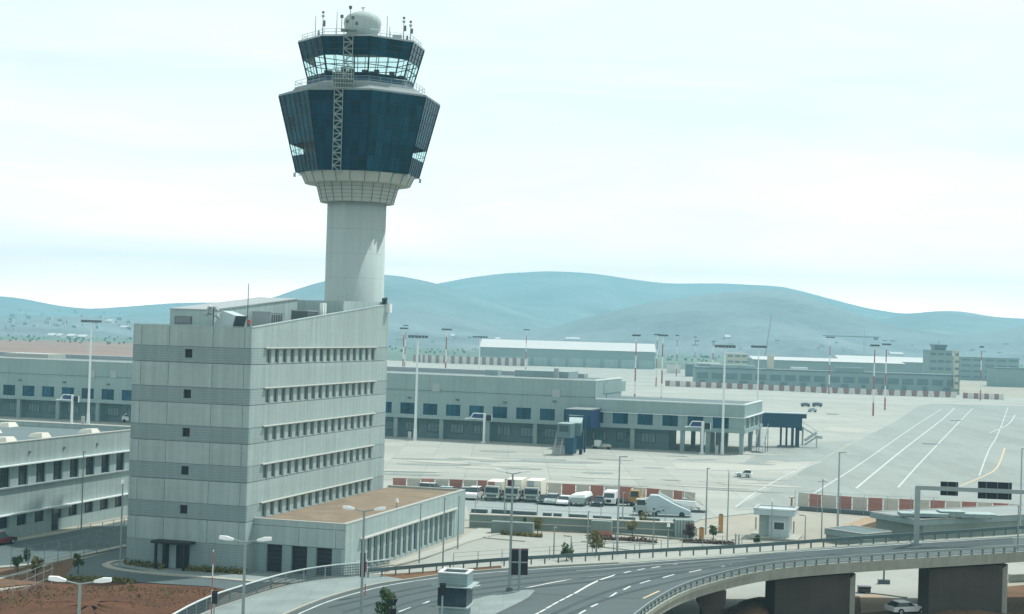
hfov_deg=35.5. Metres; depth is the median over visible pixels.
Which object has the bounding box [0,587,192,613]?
earth mound
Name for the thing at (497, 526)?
bin enclosure
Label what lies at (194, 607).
railing
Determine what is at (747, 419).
end window
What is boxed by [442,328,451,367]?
floodlight mast
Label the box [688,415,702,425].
window
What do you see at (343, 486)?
window
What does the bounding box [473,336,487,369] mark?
floodlight mast
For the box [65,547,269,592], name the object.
front drive
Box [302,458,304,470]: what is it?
window
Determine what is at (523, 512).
wheel stop
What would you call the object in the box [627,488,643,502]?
yellow loader
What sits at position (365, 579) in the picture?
striped pole
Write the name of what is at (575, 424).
boarding bridge
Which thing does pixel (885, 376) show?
floodlight mast
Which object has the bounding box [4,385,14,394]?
window
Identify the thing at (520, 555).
road sign
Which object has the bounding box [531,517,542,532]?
tree
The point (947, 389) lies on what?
door
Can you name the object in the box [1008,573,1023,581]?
wall
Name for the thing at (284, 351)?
window
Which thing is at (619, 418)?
window
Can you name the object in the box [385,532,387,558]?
window
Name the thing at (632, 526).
tree
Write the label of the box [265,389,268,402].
window
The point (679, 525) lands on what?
louvred box
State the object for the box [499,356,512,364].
hangar door
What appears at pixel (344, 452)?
window
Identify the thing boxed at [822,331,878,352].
tower crane
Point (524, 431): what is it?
lower window
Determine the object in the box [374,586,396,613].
bush
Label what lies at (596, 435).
lower window
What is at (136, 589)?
weeds
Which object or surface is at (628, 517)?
wheel stop
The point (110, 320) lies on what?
shed
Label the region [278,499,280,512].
window
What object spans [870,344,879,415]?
floodlight mast
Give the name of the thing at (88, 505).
window
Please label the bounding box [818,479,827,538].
lamp post
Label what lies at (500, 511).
wheel stop
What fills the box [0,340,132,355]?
brown field
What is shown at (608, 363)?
hangar door
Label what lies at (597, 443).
baggage cart
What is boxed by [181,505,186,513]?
window
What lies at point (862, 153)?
sky
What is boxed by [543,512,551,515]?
wheel stop
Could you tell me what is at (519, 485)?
box truck
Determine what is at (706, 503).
lamp post
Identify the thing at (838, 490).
lamp post
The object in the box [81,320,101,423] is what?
floodlight mast
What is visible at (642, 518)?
tree
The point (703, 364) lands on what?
building
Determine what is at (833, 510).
retaining kerb
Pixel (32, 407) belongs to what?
lower window
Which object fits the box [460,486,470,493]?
parked car
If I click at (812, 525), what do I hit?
ground
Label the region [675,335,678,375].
floodlight mast
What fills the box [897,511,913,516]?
ventilator
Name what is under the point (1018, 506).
lamp post
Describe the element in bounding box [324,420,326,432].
window
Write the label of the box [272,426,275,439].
window
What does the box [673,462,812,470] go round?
apron strip
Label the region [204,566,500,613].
roadside pavement
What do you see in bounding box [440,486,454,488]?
parked car
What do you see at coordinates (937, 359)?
old control tower
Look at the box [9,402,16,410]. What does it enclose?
lower window
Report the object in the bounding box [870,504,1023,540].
pump house
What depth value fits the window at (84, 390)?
397.84 m
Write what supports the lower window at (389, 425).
in the terminal building at (525, 406)
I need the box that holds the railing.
[173,558,389,613]
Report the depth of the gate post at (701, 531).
201.63 m
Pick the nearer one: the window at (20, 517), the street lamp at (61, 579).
the street lamp at (61, 579)
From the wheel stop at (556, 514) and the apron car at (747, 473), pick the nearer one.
the wheel stop at (556, 514)
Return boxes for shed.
[47,333,56,336]
[56,333,65,337]
[66,334,77,337]
[77,334,89,337]
[106,319,114,322]
[565,337,579,340]
[888,352,903,355]
[986,367,1023,386]
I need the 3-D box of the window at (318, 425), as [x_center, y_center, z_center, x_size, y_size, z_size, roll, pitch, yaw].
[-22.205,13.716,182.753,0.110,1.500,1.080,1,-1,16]
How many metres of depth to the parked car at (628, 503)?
239.19 m
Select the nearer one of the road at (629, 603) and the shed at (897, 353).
the road at (629, 603)
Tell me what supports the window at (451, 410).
in the terminal building at (525, 406)
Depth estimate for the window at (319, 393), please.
182.99 m
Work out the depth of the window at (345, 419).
190.84 m
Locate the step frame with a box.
[682,493,704,511]
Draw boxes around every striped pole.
[211,548,214,613]
[364,562,366,595]
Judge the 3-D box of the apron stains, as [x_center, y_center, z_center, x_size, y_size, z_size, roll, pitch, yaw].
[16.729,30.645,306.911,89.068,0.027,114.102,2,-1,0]
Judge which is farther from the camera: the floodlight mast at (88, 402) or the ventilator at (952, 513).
the floodlight mast at (88, 402)
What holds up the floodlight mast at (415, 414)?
on the apron
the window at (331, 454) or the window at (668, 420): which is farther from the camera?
the window at (668, 420)
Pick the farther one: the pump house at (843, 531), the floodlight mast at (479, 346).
the floodlight mast at (479, 346)
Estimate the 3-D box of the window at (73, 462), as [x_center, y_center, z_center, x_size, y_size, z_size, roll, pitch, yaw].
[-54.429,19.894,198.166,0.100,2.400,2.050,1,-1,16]
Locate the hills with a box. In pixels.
[0,271,1023,365]
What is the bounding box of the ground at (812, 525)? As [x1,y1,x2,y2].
[0,361,1023,611]
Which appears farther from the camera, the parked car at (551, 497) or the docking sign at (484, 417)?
the docking sign at (484, 417)
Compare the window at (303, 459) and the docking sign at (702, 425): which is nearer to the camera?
the window at (303, 459)
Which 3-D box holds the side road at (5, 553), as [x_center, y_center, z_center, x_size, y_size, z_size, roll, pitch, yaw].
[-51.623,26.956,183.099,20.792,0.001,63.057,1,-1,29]
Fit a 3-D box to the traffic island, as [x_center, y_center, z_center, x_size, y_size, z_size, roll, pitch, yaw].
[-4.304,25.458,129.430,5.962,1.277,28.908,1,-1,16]
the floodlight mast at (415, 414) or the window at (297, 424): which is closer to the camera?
the window at (297, 424)
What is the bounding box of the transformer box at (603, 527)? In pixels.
[591,520,612,535]
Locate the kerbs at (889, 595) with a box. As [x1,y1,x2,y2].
[865,592,917,603]
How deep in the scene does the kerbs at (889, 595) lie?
162.69 m
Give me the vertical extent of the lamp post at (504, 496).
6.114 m
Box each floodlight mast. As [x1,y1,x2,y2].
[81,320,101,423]
[400,327,407,366]
[403,325,408,366]
[408,335,427,439]
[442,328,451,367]
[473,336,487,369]
[524,329,529,368]
[632,334,640,396]
[654,334,657,385]
[658,334,667,397]
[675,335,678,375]
[711,341,714,363]
[715,345,735,453]
[751,345,766,433]
[826,337,834,393]
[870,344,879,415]
[882,343,890,409]
[979,346,983,399]
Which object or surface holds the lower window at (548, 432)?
in the terminal building at (525, 406)
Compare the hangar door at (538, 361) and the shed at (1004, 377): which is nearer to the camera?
the shed at (1004, 377)
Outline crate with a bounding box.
[857,585,870,592]
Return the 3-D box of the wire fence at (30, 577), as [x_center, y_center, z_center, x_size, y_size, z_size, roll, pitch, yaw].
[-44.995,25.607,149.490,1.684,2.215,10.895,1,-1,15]
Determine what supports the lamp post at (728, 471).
on the parking lot
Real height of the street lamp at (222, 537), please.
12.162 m
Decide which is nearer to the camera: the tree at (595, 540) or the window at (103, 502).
the tree at (595, 540)
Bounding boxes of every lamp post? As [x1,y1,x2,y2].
[80,451,85,532]
[119,480,124,567]
[418,504,422,562]
[442,497,445,568]
[457,495,460,548]
[504,479,506,513]
[553,527,556,558]
[587,511,589,552]
[616,456,626,550]
[622,492,624,519]
[652,511,655,548]
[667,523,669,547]
[705,468,709,533]
[726,469,730,544]
[770,499,773,539]
[799,514,805,543]
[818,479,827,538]
[836,452,846,526]
[1017,505,1020,549]
[1019,448,1023,533]
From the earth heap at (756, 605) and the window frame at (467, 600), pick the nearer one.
the window frame at (467, 600)
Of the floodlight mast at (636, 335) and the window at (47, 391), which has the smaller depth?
the window at (47, 391)
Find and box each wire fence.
[0,561,53,598]
[10,526,125,572]
[77,517,126,548]
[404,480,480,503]
[453,532,789,566]
[475,499,682,518]
[572,542,635,553]
[794,491,933,514]
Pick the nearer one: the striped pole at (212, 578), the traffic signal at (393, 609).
the traffic signal at (393, 609)
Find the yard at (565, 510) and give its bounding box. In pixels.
[465,500,707,522]
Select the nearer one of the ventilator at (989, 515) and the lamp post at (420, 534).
the lamp post at (420, 534)
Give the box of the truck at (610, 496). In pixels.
[603,489,619,505]
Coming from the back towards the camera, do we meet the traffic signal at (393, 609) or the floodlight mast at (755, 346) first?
the floodlight mast at (755, 346)
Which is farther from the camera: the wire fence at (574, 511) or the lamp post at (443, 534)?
the wire fence at (574, 511)
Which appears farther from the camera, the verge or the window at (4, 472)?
the window at (4, 472)
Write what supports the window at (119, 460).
in the office building at (41, 468)
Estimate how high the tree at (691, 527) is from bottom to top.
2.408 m
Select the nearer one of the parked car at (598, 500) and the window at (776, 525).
the window at (776, 525)
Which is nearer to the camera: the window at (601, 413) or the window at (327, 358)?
the window at (327, 358)
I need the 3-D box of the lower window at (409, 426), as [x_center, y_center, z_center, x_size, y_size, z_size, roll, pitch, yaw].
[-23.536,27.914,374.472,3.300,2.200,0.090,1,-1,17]
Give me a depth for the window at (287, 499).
175.17 m
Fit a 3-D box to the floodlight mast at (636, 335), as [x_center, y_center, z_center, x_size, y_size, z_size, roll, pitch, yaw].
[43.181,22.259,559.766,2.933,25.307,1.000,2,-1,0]
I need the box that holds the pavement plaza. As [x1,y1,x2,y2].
[369,527,492,573]
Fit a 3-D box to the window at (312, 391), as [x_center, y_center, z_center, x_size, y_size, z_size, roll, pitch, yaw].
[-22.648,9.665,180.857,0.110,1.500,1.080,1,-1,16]
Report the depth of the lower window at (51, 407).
402.67 m
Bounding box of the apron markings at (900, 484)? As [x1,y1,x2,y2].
[590,403,1016,507]
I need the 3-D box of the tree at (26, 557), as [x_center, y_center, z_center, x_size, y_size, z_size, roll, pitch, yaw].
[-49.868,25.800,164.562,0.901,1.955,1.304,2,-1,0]
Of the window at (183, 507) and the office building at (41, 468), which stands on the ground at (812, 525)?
the office building at (41, 468)
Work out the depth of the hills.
2684.12 m
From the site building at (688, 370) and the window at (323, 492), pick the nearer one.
the window at (323, 492)
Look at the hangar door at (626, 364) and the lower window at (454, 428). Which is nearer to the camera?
the lower window at (454, 428)
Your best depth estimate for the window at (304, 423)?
179.14 m
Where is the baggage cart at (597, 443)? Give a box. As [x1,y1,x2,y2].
[592,440,611,448]
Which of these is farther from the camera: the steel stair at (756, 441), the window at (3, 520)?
the steel stair at (756, 441)
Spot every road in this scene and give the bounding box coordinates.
[0,522,126,565]
[289,536,1023,613]
[663,562,1023,613]
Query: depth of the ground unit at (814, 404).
603.43 m
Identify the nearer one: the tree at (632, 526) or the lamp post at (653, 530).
the lamp post at (653, 530)
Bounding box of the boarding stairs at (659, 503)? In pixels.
[635,492,695,516]
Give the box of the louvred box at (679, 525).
[673,518,693,538]
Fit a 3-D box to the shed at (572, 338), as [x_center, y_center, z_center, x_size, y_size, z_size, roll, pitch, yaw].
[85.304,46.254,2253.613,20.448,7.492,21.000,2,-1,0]
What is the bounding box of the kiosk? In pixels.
[431,567,478,613]
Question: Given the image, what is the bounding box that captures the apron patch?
[744,440,852,462]
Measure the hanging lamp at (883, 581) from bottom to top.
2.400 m
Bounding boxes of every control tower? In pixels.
[278,6,439,301]
[922,344,952,373]
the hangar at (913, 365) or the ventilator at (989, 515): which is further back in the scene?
the hangar at (913, 365)
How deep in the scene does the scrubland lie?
1652.13 m
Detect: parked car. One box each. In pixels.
[0,531,16,543]
[419,482,437,486]
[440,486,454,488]
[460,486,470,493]
[465,486,482,499]
[536,494,548,503]
[544,493,559,504]
[556,495,569,505]
[591,495,606,506]
[608,498,635,505]
[884,599,921,613]
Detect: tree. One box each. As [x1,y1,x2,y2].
[12,555,22,571]
[23,548,31,565]
[30,556,43,578]
[72,553,84,573]
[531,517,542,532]
[561,542,573,560]
[588,530,605,551]
[624,519,638,536]
[638,511,649,520]
[683,522,695,537]
[708,525,717,539]
[753,534,760,542]
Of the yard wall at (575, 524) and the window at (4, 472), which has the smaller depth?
the window at (4, 472)
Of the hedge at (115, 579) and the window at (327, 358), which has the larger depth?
the window at (327, 358)
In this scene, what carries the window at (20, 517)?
in the office building at (41, 468)
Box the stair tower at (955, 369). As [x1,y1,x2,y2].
[953,350,959,394]
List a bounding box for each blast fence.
[392,478,695,508]
[413,354,527,365]
[665,380,955,397]
[798,492,1022,510]
[963,393,1003,399]
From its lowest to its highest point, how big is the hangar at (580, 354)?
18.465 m
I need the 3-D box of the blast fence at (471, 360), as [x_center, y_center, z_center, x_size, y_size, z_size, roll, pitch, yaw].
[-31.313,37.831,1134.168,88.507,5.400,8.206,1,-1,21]
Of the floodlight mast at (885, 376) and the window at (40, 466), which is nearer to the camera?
the window at (40, 466)
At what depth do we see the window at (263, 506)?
169.24 m
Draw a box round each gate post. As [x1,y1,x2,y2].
[699,527,703,539]
[718,514,722,531]
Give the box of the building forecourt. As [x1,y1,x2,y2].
[111,561,328,582]
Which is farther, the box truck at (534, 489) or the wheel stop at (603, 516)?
the box truck at (534, 489)
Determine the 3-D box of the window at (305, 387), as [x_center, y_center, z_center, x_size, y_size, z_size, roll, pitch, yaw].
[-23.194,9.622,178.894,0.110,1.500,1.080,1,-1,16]
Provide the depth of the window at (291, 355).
175.25 m
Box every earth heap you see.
[725,597,770,613]
[913,608,1023,613]
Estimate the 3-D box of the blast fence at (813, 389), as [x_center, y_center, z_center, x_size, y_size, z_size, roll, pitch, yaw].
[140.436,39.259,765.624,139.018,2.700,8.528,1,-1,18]
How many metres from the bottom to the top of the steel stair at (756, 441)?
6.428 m
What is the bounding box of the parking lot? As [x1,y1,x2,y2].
[396,534,788,572]
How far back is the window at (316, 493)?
182.90 m
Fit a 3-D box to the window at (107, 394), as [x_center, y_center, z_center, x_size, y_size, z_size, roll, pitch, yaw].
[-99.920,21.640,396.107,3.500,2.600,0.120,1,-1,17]
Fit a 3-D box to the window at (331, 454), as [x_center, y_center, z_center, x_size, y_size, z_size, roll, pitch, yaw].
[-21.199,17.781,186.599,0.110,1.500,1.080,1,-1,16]
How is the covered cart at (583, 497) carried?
on the yard at (565, 510)
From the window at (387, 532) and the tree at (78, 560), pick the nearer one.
the tree at (78, 560)
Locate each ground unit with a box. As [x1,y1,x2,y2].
[801,402,809,406]
[812,402,821,406]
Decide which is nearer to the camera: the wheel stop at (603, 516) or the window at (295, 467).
the window at (295, 467)
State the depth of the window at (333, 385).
187.01 m
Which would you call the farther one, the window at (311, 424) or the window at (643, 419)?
the window at (643, 419)
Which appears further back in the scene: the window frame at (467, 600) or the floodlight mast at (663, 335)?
the floodlight mast at (663, 335)
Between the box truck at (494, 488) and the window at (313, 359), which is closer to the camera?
the window at (313, 359)
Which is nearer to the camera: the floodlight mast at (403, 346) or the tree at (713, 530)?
the tree at (713, 530)
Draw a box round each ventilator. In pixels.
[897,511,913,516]
[910,511,948,517]
[935,509,965,517]
[957,511,996,518]
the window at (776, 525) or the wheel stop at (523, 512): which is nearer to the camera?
the window at (776, 525)
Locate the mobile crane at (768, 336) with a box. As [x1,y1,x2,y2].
[765,315,771,355]
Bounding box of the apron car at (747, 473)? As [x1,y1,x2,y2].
[734,469,752,477]
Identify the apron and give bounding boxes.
[0,360,1023,519]
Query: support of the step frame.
on the yard at (565, 510)
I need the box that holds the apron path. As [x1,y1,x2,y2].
[822,426,863,432]
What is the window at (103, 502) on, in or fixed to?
in the office building at (41, 468)
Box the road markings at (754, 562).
[298,537,1016,613]
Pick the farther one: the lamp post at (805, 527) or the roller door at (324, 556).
the lamp post at (805, 527)
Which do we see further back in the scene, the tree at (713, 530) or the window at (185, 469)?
the tree at (713, 530)
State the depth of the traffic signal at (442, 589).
127.55 m
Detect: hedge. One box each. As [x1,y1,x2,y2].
[61,574,136,584]
[123,558,164,569]
[186,563,246,574]
[501,530,542,537]
[586,534,657,542]
[682,536,734,544]
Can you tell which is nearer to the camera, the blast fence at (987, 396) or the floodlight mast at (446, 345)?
the floodlight mast at (446, 345)
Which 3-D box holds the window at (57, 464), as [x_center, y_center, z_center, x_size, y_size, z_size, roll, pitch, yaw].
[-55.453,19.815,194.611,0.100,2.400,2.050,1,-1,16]
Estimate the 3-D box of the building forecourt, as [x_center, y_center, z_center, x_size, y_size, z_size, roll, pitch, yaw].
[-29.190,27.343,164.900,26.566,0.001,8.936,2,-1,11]
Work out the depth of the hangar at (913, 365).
1098.27 m
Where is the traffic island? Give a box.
[470,590,534,613]
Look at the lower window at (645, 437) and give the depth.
357.93 m
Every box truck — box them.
[482,479,504,500]
[502,477,527,501]
[522,478,546,501]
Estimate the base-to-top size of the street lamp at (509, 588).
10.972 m
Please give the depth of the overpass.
149.10 m
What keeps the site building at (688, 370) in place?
on the ground at (812, 525)
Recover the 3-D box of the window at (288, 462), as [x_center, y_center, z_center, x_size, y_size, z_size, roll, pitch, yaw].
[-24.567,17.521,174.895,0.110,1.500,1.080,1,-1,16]
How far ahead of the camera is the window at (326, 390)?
184.97 m
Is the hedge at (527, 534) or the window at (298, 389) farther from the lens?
the hedge at (527, 534)
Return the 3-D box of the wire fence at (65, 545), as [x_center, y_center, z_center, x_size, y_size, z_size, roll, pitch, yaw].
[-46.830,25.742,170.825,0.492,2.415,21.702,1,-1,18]
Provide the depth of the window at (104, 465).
205.49 m
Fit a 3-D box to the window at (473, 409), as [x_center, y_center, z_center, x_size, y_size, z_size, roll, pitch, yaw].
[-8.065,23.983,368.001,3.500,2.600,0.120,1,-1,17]
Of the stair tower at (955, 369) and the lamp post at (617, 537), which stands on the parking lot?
the lamp post at (617, 537)
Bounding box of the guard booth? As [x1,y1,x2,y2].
[748,504,801,540]
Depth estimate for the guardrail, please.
159.33 m
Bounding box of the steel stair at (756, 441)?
[753,423,768,452]
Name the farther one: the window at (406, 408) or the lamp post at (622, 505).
the window at (406, 408)
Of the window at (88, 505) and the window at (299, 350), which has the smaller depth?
the window at (299, 350)
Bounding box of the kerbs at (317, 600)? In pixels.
[201,562,618,613]
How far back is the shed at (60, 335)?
1876.27 m
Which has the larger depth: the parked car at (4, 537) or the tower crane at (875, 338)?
the tower crane at (875, 338)
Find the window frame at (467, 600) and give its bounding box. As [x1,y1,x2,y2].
[437,588,472,606]
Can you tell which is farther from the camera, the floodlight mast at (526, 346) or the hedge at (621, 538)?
the floodlight mast at (526, 346)
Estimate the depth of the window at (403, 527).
181.39 m
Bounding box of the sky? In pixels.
[0,0,1023,318]
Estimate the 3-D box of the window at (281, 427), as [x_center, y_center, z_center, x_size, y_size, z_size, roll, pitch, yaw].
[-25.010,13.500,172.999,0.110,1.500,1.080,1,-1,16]
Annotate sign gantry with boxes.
[911,481,1023,544]
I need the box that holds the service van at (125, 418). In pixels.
[122,413,128,421]
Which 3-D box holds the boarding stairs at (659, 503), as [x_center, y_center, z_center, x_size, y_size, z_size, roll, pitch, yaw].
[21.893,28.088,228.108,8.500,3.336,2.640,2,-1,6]
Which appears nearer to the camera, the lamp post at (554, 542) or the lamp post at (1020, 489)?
the lamp post at (554, 542)
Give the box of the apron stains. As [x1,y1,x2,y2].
[384,450,801,492]
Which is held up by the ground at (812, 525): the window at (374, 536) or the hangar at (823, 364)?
the hangar at (823, 364)
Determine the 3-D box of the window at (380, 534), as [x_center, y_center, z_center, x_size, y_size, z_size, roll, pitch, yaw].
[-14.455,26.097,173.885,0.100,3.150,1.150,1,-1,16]
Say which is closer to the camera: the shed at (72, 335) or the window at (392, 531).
the window at (392, 531)
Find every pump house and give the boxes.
[824,525,891,544]
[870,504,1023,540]
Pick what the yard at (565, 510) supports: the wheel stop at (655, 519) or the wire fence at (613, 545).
the wheel stop at (655, 519)
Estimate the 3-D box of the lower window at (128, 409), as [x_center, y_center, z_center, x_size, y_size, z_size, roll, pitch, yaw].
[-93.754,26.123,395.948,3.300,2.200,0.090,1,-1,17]
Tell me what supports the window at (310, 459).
in the office building at (245, 413)
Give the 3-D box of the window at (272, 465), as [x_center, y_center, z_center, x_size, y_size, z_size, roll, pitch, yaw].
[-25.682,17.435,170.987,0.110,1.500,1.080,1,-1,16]
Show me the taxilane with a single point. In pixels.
(958, 453)
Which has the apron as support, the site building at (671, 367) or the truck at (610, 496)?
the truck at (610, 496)
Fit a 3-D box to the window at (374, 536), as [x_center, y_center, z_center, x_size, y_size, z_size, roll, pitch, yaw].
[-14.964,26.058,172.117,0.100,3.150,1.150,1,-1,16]
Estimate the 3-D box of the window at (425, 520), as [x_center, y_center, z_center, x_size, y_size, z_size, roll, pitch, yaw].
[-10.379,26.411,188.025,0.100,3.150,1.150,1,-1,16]
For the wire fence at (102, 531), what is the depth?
182.50 m
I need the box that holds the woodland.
[0,334,1021,367]
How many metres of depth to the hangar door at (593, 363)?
1145.01 m
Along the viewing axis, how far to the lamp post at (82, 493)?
191.70 m
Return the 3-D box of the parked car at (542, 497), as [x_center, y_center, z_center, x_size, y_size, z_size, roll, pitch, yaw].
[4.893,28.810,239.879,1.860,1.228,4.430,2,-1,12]
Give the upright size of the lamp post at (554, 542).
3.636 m
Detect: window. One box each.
[0,467,8,487]
[0,516,6,528]
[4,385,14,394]
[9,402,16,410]
[17,513,24,525]
[18,465,26,484]
[23,385,34,395]
[28,403,39,411]
[35,510,42,521]
[36,463,43,482]
[42,386,53,396]
[48,404,55,412]
[53,460,60,479]
[62,387,73,397]
[67,405,78,413]
[68,504,75,515]
[70,458,77,477]
[82,388,93,398]
[84,501,91,512]
[86,456,92,474]
[90,406,95,414]
[100,498,106,509]
[101,454,107,472]
[102,389,113,399]
[107,407,118,415]
[115,496,121,506]
[116,452,122,470]
[122,390,131,400]
[127,408,130,416]
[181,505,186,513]
[182,466,188,474]
[183,428,189,436]
[184,389,190,397]
[186,349,191,357]
[262,503,264,516]
[263,465,265,478]
[264,427,267,440]
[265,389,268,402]
[266,349,269,362]
[270,501,272,514]
[271,463,273,476]
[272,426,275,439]
[273,388,276,401]
[275,349,277,362]
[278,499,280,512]
[279,462,281,475]
[280,425,282,438]
[281,388,284,401]
[283,349,285,362]
[286,498,288,510]
[287,460,289,473]
[288,424,290,437]
[289,387,291,400]
[290,349,292,362]
[293,496,295,509]
[294,459,296,472]
[295,423,298,436]
[297,387,299,399]
[298,349,300,361]
[301,494,303,507]
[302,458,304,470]
[303,422,305,435]
[304,386,306,399]
[305,349,307,361]
[308,493,310,505]
[309,457,311,469]
[310,421,312,434]
[311,386,313,398]
[312,349,314,361]
[315,491,317,503]
[316,455,318,468]
[317,420,319,433]
[318,385,320,398]
[322,489,324,501]
[323,454,325,466]
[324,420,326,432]
[325,385,327,397]
[326,348,328,361]
[330,453,332,465]
[331,419,333,431]
[332,384,334,396]
[333,348,335,360]
[342,485,344,496]
[343,451,345,462]
[344,417,346,429]
[345,384,347,395]
[346,348,348,360]
[367,538,368,560]
[373,536,375,560]
[379,534,381,559]
[384,420,393,429]
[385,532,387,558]
[386,402,391,412]
[391,531,392,556]
[397,529,398,554]
[401,402,413,413]
[403,527,404,552]
[405,421,417,430]
[408,525,409,550]
[423,403,436,414]
[424,520,425,544]
[427,422,438,431]
[446,404,459,415]
[450,423,463,433]
[469,405,483,416]
[473,425,485,434]
[493,406,506,417]
[497,426,510,435]
[516,408,530,418]
[520,427,532,436]
[540,409,554,420]
[544,428,556,437]
[592,430,605,440]
[600,412,602,422]
[613,412,627,423]
[616,432,629,441]
[638,413,652,424]
[641,433,655,442]
[662,414,677,425]
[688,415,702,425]
[713,416,728,428]
[746,418,748,427]
[773,521,784,530]
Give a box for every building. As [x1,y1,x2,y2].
[0,351,763,454]
[0,420,130,537]
[126,283,391,571]
[252,485,465,575]
[666,363,680,372]
[685,363,693,376]
[692,355,960,394]
[696,362,719,366]
[726,353,748,364]
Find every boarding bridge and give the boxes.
[553,407,600,454]
[761,411,821,447]
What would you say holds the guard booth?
on the ground at (812, 525)
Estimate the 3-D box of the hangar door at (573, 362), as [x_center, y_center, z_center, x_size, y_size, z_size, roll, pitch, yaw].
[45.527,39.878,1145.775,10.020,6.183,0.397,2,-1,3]
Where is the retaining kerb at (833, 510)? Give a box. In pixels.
[798,506,870,514]
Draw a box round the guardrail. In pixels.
[367,525,1023,576]
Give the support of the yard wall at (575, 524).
on the parking lot
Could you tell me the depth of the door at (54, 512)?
194.08 m
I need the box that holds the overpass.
[505,534,1023,613]
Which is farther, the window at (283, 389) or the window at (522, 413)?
the window at (522, 413)
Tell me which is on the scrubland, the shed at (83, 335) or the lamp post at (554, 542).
the shed at (83, 335)
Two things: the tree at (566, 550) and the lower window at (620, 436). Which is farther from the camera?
the lower window at (620, 436)
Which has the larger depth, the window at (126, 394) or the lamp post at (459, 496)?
the window at (126, 394)
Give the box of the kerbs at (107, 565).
[0,519,705,582]
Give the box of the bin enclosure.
[491,520,533,532]
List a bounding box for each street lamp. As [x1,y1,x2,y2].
[48,576,111,613]
[219,535,271,613]
[343,506,385,613]
[496,469,529,591]
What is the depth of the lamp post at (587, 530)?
185.39 m
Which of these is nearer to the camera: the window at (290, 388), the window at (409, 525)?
the window at (290, 388)
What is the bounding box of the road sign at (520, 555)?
[511,548,528,590]
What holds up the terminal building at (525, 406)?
on the ground at (812, 525)
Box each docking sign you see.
[55,394,78,423]
[465,413,491,442]
[685,421,710,453]
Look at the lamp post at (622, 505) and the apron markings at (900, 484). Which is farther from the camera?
the apron markings at (900, 484)
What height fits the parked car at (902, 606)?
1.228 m
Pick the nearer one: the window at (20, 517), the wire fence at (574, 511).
the window at (20, 517)
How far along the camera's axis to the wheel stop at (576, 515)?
221.70 m
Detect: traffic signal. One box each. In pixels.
[212,591,217,613]
[360,553,365,576]
[389,599,397,613]
[440,583,445,613]
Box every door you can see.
[52,509,58,529]
[176,545,189,568]
[267,544,281,571]
[292,546,306,573]
[317,548,331,575]
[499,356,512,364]
[516,357,529,365]
[534,357,547,365]
[551,358,564,366]
[568,358,582,366]
[586,359,599,367]
[603,359,617,367]
[621,360,634,368]
[639,360,652,368]
[841,384,847,390]
[943,387,949,391]
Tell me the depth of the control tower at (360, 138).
206.96 m
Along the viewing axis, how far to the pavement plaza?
193.90 m
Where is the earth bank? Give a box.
[0,579,232,608]
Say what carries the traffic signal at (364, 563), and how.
on the road at (629, 603)
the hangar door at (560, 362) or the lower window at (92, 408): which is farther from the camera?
the hangar door at (560, 362)
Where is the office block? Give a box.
[952,356,1019,380]
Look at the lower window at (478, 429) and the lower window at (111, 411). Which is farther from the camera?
the lower window at (111, 411)
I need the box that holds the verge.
[0,560,73,586]
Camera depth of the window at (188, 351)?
167.14 m
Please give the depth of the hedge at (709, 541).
199.01 m
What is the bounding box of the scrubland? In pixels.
[0,335,1023,368]
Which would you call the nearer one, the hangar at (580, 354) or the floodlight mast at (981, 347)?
the floodlight mast at (981, 347)
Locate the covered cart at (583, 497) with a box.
[569,491,592,505]
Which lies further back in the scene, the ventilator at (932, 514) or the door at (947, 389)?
the door at (947, 389)
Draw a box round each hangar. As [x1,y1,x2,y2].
[480,339,655,368]
[746,356,904,372]
[831,355,922,372]
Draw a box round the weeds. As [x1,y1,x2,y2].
[0,584,225,608]
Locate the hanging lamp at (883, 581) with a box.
[877,571,889,583]
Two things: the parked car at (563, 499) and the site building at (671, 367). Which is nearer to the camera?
the parked car at (563, 499)
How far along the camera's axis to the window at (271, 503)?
171.19 m
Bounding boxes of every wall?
[469,513,673,535]
[843,517,875,528]
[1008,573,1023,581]
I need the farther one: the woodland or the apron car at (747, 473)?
the woodland
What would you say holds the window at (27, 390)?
in the terminal building at (525, 406)
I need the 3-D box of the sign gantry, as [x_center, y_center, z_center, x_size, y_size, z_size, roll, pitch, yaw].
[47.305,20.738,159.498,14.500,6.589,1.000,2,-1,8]
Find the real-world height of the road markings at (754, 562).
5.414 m
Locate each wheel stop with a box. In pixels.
[471,508,487,512]
[491,508,510,513]
[513,510,536,515]
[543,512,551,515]
[553,512,561,516]
[568,513,587,517]
[593,515,611,518]
[619,516,635,519]
[643,517,659,520]
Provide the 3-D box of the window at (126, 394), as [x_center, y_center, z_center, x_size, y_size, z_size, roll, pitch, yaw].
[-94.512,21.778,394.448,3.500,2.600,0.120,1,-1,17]
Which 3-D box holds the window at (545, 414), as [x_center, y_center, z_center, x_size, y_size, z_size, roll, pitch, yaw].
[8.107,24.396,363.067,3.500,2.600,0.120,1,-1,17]
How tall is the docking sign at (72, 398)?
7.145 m
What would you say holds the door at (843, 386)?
in the apron building at (850, 377)
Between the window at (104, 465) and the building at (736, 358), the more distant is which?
the building at (736, 358)
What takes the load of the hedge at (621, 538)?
on the parking lot
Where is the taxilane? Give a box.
[736,404,1023,509]
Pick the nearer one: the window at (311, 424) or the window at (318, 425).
the window at (311, 424)
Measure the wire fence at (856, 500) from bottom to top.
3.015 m

